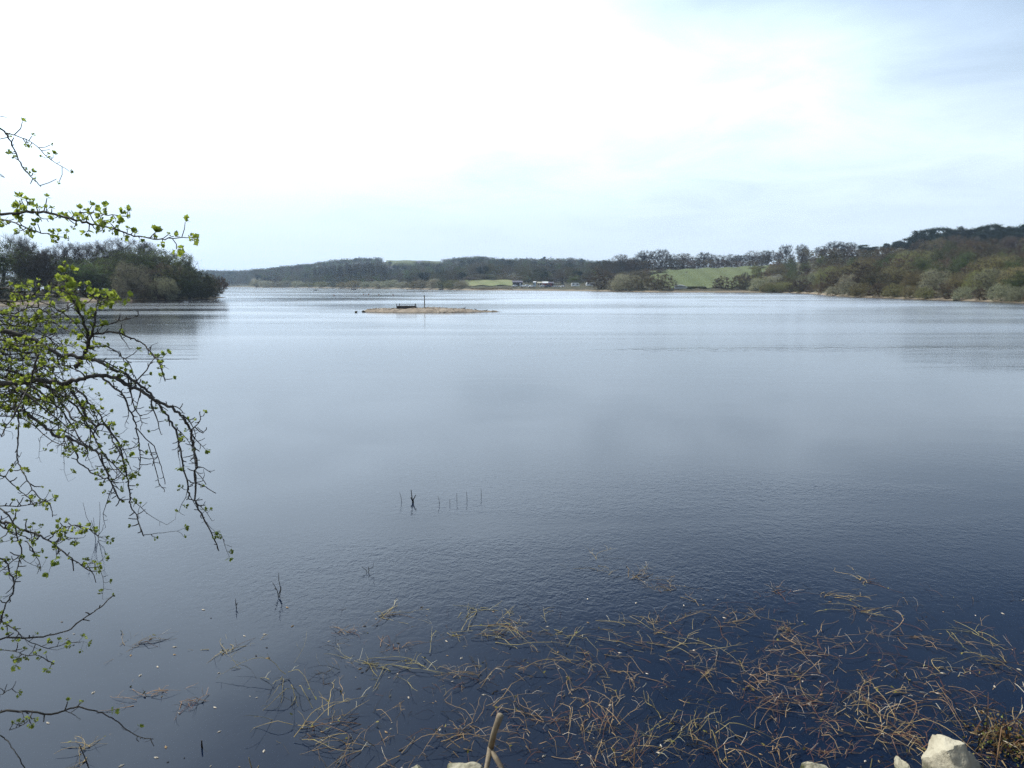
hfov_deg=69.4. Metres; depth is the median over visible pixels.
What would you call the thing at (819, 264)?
scrub bush
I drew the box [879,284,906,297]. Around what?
willow bush
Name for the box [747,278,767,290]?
sallow bush
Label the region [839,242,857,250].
bare oak
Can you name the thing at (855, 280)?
scrub bush
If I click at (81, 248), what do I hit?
bare tree
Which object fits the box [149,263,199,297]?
thicket bush
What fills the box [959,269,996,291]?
willow bush
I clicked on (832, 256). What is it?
scrub bush
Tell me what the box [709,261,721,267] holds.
scrub bush
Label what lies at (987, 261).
scrub bush
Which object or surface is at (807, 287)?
scrub bush
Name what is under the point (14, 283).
thicket bush
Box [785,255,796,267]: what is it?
bare tree
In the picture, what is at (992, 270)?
sallow bush
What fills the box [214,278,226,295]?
bush
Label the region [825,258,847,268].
scrub bush
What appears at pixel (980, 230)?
pine tree
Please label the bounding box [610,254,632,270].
bare tree
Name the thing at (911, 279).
willow bush
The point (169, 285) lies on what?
sallow bush
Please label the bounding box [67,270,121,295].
thicket bush
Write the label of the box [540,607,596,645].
stem tangle
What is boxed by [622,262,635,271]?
scrub bush
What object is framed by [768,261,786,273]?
scrub bush
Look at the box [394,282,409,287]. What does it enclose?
sallow bush
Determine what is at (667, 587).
stem tangle
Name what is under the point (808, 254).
scrub bush
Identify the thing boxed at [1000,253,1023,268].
scrub bush
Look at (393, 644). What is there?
stem tangle
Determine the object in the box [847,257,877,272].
willow bush
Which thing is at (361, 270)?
poplar tree
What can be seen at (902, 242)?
pine tree
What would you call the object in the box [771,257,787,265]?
scrub bush
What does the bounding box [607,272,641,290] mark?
sallow bush
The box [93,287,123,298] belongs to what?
thicket bush
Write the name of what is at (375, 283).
sallow bush
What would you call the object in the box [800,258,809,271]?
bare tree
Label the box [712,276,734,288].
scrub bush
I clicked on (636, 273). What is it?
scrub bush
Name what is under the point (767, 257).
bare tree
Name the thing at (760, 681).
stem tangle
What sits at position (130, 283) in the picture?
sallow bush
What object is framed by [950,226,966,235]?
pine tree
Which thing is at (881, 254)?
scrub bush
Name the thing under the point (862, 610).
stem tangle
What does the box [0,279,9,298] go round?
thicket bush
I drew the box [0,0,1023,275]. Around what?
sky
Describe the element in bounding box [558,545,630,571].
stem tangle
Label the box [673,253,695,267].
bare tree
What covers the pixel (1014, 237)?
bare tree
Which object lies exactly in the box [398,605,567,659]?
stem tangle
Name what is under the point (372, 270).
poplar tree
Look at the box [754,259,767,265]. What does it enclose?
scrub bush
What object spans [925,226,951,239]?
pine tree
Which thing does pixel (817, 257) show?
scrub bush
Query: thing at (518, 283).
shed
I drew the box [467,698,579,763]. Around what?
stem tangle
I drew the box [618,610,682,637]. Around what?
stem tangle
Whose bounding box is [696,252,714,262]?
bare oak
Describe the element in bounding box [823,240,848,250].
bare oak
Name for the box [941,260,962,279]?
budding tree
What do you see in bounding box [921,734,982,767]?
stone
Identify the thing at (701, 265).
scrub bush
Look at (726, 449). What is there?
water
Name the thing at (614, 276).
scrub bush
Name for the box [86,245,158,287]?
budding tree
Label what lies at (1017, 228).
pine tree
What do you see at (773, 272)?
scrub bush
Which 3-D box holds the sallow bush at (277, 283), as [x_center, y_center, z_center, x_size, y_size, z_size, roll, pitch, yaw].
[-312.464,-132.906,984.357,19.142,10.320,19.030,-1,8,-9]
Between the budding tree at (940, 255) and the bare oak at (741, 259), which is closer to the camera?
the budding tree at (940, 255)
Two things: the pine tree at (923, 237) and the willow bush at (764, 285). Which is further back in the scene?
the pine tree at (923, 237)
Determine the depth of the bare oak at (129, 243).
196.62 m
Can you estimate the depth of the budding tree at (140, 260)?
188.65 m
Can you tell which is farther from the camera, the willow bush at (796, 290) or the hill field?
the hill field
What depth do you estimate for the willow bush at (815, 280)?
278.24 m
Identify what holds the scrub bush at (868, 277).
on the hills
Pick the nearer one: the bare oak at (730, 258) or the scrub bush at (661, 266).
the scrub bush at (661, 266)
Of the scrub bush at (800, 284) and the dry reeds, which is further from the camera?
the dry reeds
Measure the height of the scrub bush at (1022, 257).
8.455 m
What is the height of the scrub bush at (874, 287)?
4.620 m
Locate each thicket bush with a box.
[0,276,44,297]
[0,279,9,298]
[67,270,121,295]
[84,274,135,295]
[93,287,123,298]
[122,264,164,293]
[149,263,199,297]
[154,285,186,298]
[174,277,208,298]
[177,266,217,297]
[191,273,220,297]
[326,283,339,287]
[435,279,449,288]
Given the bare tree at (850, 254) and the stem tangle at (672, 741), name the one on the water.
the stem tangle at (672, 741)
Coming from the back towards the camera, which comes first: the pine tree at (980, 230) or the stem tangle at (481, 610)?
the pine tree at (980, 230)
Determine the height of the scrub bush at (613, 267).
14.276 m
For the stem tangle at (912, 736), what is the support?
on the water
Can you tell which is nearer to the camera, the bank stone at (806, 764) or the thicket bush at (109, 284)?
the bank stone at (806, 764)
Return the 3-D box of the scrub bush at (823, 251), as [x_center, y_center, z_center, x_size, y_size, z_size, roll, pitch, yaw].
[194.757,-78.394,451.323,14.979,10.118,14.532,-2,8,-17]
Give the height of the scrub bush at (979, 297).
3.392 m
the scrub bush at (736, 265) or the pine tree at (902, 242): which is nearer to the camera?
the pine tree at (902, 242)
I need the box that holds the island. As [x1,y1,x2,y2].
[364,307,498,312]
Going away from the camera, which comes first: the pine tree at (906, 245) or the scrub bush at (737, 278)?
the scrub bush at (737, 278)
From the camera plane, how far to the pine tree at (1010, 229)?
439.60 m
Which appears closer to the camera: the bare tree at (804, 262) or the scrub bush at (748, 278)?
the scrub bush at (748, 278)
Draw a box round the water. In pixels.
[0,287,1023,767]
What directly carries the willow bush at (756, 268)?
on the hills
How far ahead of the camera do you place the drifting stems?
6.26 m
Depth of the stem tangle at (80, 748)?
5.58 m
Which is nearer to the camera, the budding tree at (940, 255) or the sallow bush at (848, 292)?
the sallow bush at (848, 292)
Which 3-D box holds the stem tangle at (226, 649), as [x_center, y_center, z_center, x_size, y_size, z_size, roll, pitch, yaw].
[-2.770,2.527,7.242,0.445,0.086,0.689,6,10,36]
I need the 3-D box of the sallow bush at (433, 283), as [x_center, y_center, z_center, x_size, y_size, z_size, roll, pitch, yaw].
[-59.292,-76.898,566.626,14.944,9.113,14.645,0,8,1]
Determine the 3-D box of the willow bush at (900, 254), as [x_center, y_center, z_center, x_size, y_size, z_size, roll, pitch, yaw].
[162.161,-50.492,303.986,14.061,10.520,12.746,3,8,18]
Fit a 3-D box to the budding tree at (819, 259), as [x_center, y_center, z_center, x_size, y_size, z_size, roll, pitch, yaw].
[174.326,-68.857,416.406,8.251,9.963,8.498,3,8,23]
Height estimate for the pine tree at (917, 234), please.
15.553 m
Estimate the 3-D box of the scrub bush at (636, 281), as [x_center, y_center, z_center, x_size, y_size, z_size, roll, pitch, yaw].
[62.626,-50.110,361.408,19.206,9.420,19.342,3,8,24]
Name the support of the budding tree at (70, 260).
on the wooded point
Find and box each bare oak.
[95,236,154,274]
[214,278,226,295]
[633,250,655,264]
[650,249,670,265]
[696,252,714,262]
[709,254,728,267]
[723,253,739,263]
[733,254,748,262]
[758,250,776,264]
[778,243,794,262]
[796,243,808,255]
[813,246,829,254]
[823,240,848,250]
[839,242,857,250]
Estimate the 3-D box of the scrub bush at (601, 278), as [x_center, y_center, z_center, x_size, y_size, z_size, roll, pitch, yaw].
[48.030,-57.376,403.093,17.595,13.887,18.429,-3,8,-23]
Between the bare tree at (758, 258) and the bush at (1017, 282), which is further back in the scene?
the bare tree at (758, 258)
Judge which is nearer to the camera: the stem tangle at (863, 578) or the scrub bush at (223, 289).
the stem tangle at (863, 578)
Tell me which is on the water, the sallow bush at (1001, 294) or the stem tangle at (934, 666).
the stem tangle at (934, 666)
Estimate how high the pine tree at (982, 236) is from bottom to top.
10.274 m
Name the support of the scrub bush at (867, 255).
on the hills
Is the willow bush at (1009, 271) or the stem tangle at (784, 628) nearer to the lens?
the stem tangle at (784, 628)
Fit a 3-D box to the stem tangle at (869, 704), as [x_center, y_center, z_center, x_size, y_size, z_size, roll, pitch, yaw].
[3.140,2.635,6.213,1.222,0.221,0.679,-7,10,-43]
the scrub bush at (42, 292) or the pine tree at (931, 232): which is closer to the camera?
the scrub bush at (42, 292)
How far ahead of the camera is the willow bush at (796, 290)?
305.54 m
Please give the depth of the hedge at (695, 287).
353.62 m
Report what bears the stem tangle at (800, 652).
on the water
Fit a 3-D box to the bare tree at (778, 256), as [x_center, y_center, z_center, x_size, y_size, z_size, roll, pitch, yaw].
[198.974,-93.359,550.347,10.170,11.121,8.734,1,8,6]
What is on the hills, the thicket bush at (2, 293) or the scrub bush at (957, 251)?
the scrub bush at (957, 251)
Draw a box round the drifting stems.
[47,583,1023,767]
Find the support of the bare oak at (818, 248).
on the hills
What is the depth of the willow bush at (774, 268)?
419.57 m
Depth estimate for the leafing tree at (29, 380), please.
2.83 m
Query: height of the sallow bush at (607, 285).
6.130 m
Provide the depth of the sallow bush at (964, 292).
162.57 m
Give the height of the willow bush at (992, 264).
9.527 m
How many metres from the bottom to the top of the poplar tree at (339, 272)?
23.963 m
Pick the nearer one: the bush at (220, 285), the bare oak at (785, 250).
the bush at (220, 285)
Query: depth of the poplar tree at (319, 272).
960.88 m
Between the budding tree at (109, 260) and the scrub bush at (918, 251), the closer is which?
the budding tree at (109, 260)
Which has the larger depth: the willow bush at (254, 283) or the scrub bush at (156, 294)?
the willow bush at (254, 283)
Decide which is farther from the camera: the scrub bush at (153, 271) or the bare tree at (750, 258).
the bare tree at (750, 258)
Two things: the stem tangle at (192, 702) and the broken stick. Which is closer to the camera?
the broken stick
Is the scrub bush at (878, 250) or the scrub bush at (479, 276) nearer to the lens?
the scrub bush at (878, 250)
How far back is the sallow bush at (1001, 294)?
147.78 m
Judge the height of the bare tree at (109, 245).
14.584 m
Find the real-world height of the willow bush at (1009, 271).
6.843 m
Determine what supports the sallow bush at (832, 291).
on the hills
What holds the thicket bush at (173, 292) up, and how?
on the wooded point
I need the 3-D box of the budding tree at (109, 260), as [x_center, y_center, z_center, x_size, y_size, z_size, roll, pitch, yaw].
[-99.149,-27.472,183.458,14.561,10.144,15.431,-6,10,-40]
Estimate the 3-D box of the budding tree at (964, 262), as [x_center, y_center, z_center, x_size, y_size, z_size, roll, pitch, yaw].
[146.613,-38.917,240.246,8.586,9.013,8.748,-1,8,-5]
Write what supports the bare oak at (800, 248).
on the hills
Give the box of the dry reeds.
[470,287,511,289]
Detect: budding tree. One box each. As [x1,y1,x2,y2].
[0,239,41,287]
[8,242,55,291]
[43,248,89,290]
[49,258,105,290]
[68,258,116,285]
[83,254,136,288]
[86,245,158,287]
[113,246,173,278]
[136,247,178,276]
[156,251,198,279]
[175,254,202,292]
[567,275,585,283]
[780,258,797,269]
[800,262,811,274]
[814,255,825,267]
[883,252,897,266]
[908,256,933,273]
[922,261,946,278]
[928,249,949,265]
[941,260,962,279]
[949,250,976,270]
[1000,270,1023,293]
[1001,256,1023,279]
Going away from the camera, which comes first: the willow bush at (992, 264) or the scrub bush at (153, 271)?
the scrub bush at (153, 271)
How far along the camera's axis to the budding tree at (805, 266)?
399.05 m
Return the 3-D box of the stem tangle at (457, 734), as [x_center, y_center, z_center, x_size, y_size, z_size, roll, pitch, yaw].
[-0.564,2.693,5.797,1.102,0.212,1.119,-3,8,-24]
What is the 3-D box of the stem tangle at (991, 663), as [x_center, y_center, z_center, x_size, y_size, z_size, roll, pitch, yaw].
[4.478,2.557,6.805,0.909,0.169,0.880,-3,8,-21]
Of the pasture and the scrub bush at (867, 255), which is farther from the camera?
the pasture
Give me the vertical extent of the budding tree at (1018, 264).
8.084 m
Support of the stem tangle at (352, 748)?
on the water
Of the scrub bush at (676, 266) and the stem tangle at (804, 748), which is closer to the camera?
the stem tangle at (804, 748)
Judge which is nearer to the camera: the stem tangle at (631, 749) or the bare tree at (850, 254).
the stem tangle at (631, 749)
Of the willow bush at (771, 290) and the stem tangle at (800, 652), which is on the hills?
the willow bush at (771, 290)
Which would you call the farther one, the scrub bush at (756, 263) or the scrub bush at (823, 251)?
the scrub bush at (756, 263)
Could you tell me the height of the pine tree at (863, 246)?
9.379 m
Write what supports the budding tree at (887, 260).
on the hills
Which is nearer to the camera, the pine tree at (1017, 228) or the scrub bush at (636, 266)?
the pine tree at (1017, 228)
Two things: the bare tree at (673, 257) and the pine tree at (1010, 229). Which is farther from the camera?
the bare tree at (673, 257)
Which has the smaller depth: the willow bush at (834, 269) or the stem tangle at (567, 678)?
the stem tangle at (567, 678)
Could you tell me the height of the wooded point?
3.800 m
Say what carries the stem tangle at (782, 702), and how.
on the water
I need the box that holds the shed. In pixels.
[512,281,522,285]
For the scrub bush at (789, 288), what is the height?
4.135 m
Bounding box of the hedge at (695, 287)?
[686,286,705,288]
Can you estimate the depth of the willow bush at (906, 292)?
180.40 m
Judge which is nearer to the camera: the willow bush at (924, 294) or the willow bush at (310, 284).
the willow bush at (924, 294)
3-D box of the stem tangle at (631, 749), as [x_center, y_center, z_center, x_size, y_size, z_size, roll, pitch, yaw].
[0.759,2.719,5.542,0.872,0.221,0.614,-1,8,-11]
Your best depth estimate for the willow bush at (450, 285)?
523.34 m
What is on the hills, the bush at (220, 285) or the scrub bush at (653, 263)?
the scrub bush at (653, 263)
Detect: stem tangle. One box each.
[54,736,104,767]
[103,684,194,710]
[104,630,177,663]
[174,687,208,719]
[188,634,264,660]
[217,633,319,725]
[250,666,394,766]
[284,715,414,767]
[331,621,362,635]
[333,631,460,694]
[374,600,428,624]
[380,635,419,650]
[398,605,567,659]
[400,692,511,767]
[432,655,594,729]
[458,603,512,616]
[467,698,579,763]
[496,616,521,635]
[510,659,648,764]
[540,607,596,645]
[544,644,654,691]
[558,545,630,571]
[569,612,746,669]
[572,727,680,767]
[577,685,769,759]
[598,661,666,685]
[607,561,671,583]
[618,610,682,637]
[640,575,694,601]
[651,704,775,767]
[676,602,772,641]
[686,661,879,767]
[689,652,721,692]
[692,649,822,706]
[738,726,861,767]
[741,608,885,700]
[762,614,810,636]
[765,583,797,603]
[787,583,871,606]
[799,672,999,767]
[816,603,891,624]
[824,672,944,728]
[834,566,897,591]
[846,658,991,732]
[865,610,973,656]
[899,658,968,677]
[936,642,1022,691]
[944,621,1003,649]
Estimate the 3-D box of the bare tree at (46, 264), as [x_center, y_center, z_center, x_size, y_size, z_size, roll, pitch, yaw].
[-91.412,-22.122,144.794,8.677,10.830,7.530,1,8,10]
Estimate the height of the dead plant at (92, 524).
0.582 m
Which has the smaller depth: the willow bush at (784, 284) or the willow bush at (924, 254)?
the willow bush at (924, 254)
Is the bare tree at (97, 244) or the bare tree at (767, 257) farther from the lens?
the bare tree at (767, 257)
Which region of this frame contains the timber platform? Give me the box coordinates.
[396,303,415,308]
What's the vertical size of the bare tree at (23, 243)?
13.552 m
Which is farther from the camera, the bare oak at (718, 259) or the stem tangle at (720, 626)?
the bare oak at (718, 259)
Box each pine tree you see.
[857,244,870,250]
[880,243,891,250]
[889,240,903,249]
[896,238,908,247]
[901,239,914,249]
[904,230,927,243]
[911,236,932,243]
[918,229,928,236]
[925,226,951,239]
[938,235,955,244]
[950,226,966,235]
[957,227,977,236]
[969,232,990,244]
[971,225,990,235]
[983,222,999,238]
[990,224,1007,239]
[1003,226,1018,235]
[1013,225,1023,232]
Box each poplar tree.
[312,266,318,278]
[317,267,321,277]
[337,264,342,278]
[344,263,348,278]
[346,265,353,276]
[359,262,366,274]
[367,262,371,274]
[370,264,376,281]
[375,263,380,275]
[382,265,389,280]
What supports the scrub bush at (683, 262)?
on the hills
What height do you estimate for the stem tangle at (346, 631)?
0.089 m
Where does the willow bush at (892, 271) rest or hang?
on the hills
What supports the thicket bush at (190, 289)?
on the wooded point
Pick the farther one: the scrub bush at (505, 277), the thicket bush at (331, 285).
the thicket bush at (331, 285)
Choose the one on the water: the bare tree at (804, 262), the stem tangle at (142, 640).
the stem tangle at (142, 640)
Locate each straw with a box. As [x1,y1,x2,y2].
[79,744,88,767]
[995,727,1001,767]
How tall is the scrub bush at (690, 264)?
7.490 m
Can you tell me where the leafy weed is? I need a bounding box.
[909,684,1023,767]
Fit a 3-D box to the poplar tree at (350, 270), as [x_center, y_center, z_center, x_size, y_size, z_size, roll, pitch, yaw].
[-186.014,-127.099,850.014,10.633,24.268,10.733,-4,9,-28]
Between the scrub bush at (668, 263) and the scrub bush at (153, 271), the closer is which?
the scrub bush at (153, 271)
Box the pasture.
[465,279,512,285]
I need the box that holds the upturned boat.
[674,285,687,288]
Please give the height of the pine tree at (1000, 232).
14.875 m
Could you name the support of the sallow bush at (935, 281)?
on the hills
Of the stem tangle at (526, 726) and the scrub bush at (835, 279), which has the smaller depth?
the stem tangle at (526, 726)
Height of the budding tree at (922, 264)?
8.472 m
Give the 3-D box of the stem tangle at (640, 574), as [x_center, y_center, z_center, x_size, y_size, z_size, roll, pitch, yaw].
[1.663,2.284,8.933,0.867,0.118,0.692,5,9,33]
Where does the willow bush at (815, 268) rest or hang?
on the hills
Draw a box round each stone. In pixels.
[447,762,482,767]
[800,761,827,767]
[894,756,909,767]
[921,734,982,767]
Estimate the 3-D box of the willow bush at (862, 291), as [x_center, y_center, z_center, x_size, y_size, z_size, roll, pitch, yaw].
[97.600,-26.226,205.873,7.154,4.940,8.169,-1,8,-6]
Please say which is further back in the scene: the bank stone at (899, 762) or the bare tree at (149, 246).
the bare tree at (149, 246)
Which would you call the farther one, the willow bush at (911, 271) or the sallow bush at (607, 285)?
the sallow bush at (607, 285)
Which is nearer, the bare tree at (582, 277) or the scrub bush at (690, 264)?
the bare tree at (582, 277)
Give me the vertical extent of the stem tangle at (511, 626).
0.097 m
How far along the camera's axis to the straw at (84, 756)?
5.24 m
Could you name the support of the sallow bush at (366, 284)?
on the hills
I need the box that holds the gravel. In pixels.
[368,307,493,312]
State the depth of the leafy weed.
5.66 m
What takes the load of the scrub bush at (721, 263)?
on the hills
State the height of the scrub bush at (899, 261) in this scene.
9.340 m
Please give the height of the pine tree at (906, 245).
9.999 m
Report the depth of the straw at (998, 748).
5.14 m
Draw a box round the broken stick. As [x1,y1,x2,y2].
[484,713,504,767]
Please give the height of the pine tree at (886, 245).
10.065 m
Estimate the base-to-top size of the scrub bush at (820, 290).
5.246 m
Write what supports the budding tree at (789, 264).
on the hills
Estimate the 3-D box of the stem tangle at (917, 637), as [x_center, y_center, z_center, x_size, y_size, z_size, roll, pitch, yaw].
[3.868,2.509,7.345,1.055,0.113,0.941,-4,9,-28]
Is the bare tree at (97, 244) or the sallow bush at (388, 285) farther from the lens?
the sallow bush at (388, 285)
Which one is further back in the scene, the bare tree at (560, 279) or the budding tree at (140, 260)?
the bare tree at (560, 279)
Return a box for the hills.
[0,248,1023,303]
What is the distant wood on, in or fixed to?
on the hills
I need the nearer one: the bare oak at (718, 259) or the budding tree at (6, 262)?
the budding tree at (6, 262)
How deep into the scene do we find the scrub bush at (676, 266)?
575.48 m
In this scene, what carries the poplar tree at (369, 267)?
on the hills
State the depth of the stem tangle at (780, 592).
8.48 m
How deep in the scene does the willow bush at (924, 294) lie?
174.45 m
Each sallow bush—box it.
[105,258,155,300]
[147,276,181,300]
[258,280,272,286]
[271,281,282,286]
[279,280,294,286]
[291,281,304,286]
[359,281,374,287]
[370,281,385,287]
[380,280,397,287]
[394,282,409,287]
[414,279,430,287]
[425,279,441,288]
[451,281,471,288]
[606,281,623,290]
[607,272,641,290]
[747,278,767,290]
[764,276,781,285]
[796,272,816,288]
[825,286,839,295]
[835,274,856,288]
[835,281,860,296]
[918,268,951,291]
[951,285,973,299]
[971,268,1013,290]
[985,283,1015,301]
[1003,285,1023,302]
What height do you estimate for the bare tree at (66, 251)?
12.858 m
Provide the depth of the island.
93.74 m
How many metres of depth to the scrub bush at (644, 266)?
575.36 m
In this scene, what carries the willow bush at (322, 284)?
on the hills
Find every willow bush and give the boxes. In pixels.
[130,288,158,299]
[248,280,259,286]
[300,281,314,287]
[314,282,327,286]
[336,282,351,287]
[345,280,361,287]
[405,281,419,288]
[443,279,458,288]
[751,264,762,279]
[753,277,775,286]
[759,282,776,291]
[764,284,777,292]
[765,265,790,277]
[776,281,793,291]
[794,286,803,292]
[808,266,826,277]
[811,276,831,289]
[814,266,840,282]
[830,264,856,281]
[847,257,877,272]
[847,283,873,296]
[878,261,909,283]
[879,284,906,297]
[889,250,913,270]
[896,264,928,284]
[898,271,930,288]
[898,285,920,298]
[904,249,934,269]
[911,286,937,298]
[943,271,973,291]
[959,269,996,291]
[966,252,1017,280]
[996,263,1023,290]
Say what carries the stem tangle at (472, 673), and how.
on the water
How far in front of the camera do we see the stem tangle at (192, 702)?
6.24 m
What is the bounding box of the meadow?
[650,265,774,287]
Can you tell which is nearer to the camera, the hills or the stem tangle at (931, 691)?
the stem tangle at (931, 691)
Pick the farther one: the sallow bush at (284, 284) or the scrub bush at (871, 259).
the sallow bush at (284, 284)
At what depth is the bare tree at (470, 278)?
597.54 m
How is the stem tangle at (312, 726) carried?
on the water
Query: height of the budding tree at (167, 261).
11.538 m
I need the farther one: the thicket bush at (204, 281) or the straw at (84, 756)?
the thicket bush at (204, 281)
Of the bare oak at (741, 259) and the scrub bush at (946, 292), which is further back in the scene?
the bare oak at (741, 259)
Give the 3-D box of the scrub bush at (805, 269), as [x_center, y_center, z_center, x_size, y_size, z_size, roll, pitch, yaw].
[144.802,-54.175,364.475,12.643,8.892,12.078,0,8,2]
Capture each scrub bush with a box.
[33,278,76,296]
[135,281,173,299]
[136,262,192,291]
[190,283,216,298]
[202,274,229,296]
[473,274,488,279]
[496,274,514,279]
[586,268,612,288]
[598,261,611,277]
[603,273,625,284]
[607,262,621,274]
[615,260,627,273]
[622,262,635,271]
[622,273,655,289]
[628,270,639,279]
[631,263,643,270]
[639,261,652,269]
[643,274,678,289]
[645,260,659,269]
[654,261,666,268]
[660,258,674,268]
[669,258,682,269]
[676,259,690,268]
[684,261,698,268]
[691,260,706,268]
[699,259,714,267]
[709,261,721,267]
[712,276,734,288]
[716,260,730,267]
[723,260,736,266]
[729,261,743,266]
[730,273,748,288]
[739,273,757,289]
[745,260,761,265]
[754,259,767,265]
[758,270,774,282]
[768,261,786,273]
[768,268,790,279]
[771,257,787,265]
[777,277,791,286]
[784,285,793,292]
[791,279,812,291]
[795,266,813,278]
[796,248,814,260]
[804,284,815,292]
[809,251,825,264]
[810,262,828,271]
[814,281,827,293]
[818,263,845,274]
[819,248,841,261]
[819,271,851,289]
[822,249,848,265]
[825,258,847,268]
[841,261,873,280]
[851,273,876,288]
[857,249,877,264]
[859,255,881,265]
[860,268,892,288]
[863,263,888,280]
[867,282,889,296]
[870,246,900,264]
[873,247,891,260]
[880,255,920,276]
[881,271,905,288]
[891,248,908,258]
[906,247,928,258]
[929,237,949,251]
[933,283,959,298]
[943,244,979,269]
[965,247,1000,271]
[971,287,989,300]
[973,255,1002,273]
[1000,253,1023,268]
[1011,253,1023,269]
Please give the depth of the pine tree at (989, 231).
449.06 m
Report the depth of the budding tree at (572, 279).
493.60 m
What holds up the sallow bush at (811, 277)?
on the hills
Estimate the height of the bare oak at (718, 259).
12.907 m
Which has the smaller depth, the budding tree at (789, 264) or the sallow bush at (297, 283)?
the budding tree at (789, 264)
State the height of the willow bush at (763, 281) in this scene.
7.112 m
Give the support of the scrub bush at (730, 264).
on the hills
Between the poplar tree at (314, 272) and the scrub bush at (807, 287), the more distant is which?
the poplar tree at (314, 272)
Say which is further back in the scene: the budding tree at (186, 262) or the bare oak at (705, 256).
the bare oak at (705, 256)
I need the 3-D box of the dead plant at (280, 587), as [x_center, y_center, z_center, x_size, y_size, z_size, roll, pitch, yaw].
[-2.650,2.288,8.343,0.098,0.340,0.052,0,8,0]
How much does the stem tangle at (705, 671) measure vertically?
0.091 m
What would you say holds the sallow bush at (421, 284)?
on the hills
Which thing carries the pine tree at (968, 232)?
on the hills
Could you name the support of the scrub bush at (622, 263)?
on the hills
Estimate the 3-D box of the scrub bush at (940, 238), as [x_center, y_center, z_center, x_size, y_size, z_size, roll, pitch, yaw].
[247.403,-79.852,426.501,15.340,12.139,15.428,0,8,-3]
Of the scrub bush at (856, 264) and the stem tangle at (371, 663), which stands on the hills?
the scrub bush at (856, 264)
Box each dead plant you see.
[83,502,106,538]
[273,573,280,596]
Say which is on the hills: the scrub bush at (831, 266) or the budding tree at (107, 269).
the scrub bush at (831, 266)
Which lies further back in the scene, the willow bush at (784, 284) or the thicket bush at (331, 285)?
the thicket bush at (331, 285)
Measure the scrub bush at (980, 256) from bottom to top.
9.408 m
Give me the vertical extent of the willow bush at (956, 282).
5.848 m
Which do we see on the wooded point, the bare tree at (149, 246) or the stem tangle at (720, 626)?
the bare tree at (149, 246)
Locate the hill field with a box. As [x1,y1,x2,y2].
[386,260,440,265]
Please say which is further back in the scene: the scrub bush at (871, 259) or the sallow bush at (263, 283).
the sallow bush at (263, 283)
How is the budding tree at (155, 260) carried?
on the wooded point
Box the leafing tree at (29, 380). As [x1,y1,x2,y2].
[0,116,233,767]
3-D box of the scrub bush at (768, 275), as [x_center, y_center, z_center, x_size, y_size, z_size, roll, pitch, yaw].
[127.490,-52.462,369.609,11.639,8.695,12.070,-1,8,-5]
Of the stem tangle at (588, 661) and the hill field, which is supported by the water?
the stem tangle at (588, 661)
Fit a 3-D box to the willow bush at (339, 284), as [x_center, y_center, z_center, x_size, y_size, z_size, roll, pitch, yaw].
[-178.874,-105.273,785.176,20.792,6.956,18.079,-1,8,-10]
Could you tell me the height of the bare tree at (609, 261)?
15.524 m
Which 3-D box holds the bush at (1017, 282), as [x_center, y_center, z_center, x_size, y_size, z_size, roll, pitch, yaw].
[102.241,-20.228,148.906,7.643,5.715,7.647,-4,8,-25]
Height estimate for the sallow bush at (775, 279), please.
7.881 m
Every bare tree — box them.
[0,233,40,290]
[11,245,48,296]
[22,245,68,297]
[45,241,83,279]
[66,240,97,289]
[79,239,115,288]
[100,239,130,260]
[129,239,157,262]
[462,276,476,280]
[550,274,569,284]
[578,273,595,282]
[602,258,613,271]
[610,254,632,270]
[664,253,679,263]
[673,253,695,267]
[744,250,759,262]
[752,252,763,263]
[762,255,771,264]
[774,253,783,260]
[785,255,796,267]
[797,251,807,262]
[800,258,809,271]
[838,248,850,260]
[843,247,859,261]
[999,235,1018,251]
[1002,237,1018,253]
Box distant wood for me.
[197,256,646,285]
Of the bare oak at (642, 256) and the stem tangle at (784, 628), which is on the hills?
the bare oak at (642, 256)
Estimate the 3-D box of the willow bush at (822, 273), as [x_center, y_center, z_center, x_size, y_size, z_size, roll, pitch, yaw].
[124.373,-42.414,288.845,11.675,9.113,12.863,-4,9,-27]
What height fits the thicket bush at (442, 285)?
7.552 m
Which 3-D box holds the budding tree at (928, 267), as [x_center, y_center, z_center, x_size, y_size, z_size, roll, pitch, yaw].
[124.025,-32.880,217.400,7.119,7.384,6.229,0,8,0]
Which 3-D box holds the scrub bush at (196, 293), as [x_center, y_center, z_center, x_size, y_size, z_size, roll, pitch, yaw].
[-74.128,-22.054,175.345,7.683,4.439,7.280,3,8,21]
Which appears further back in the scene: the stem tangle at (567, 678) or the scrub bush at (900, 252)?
the scrub bush at (900, 252)
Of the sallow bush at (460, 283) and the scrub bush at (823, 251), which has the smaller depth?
the scrub bush at (823, 251)
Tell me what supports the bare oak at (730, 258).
on the hills
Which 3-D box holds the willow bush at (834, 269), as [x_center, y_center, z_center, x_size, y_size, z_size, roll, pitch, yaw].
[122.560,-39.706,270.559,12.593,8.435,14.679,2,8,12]
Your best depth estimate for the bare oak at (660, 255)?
581.33 m
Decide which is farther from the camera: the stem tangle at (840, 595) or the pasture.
the pasture
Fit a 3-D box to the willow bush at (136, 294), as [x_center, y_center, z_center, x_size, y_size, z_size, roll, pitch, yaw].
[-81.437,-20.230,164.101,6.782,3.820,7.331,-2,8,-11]
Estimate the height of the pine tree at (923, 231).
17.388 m
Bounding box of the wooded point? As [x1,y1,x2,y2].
[0,290,224,305]
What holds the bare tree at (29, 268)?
on the wooded point
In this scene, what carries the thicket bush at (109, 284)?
on the wooded point
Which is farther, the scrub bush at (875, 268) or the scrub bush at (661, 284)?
the scrub bush at (661, 284)
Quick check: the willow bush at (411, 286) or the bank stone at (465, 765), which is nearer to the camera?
the bank stone at (465, 765)

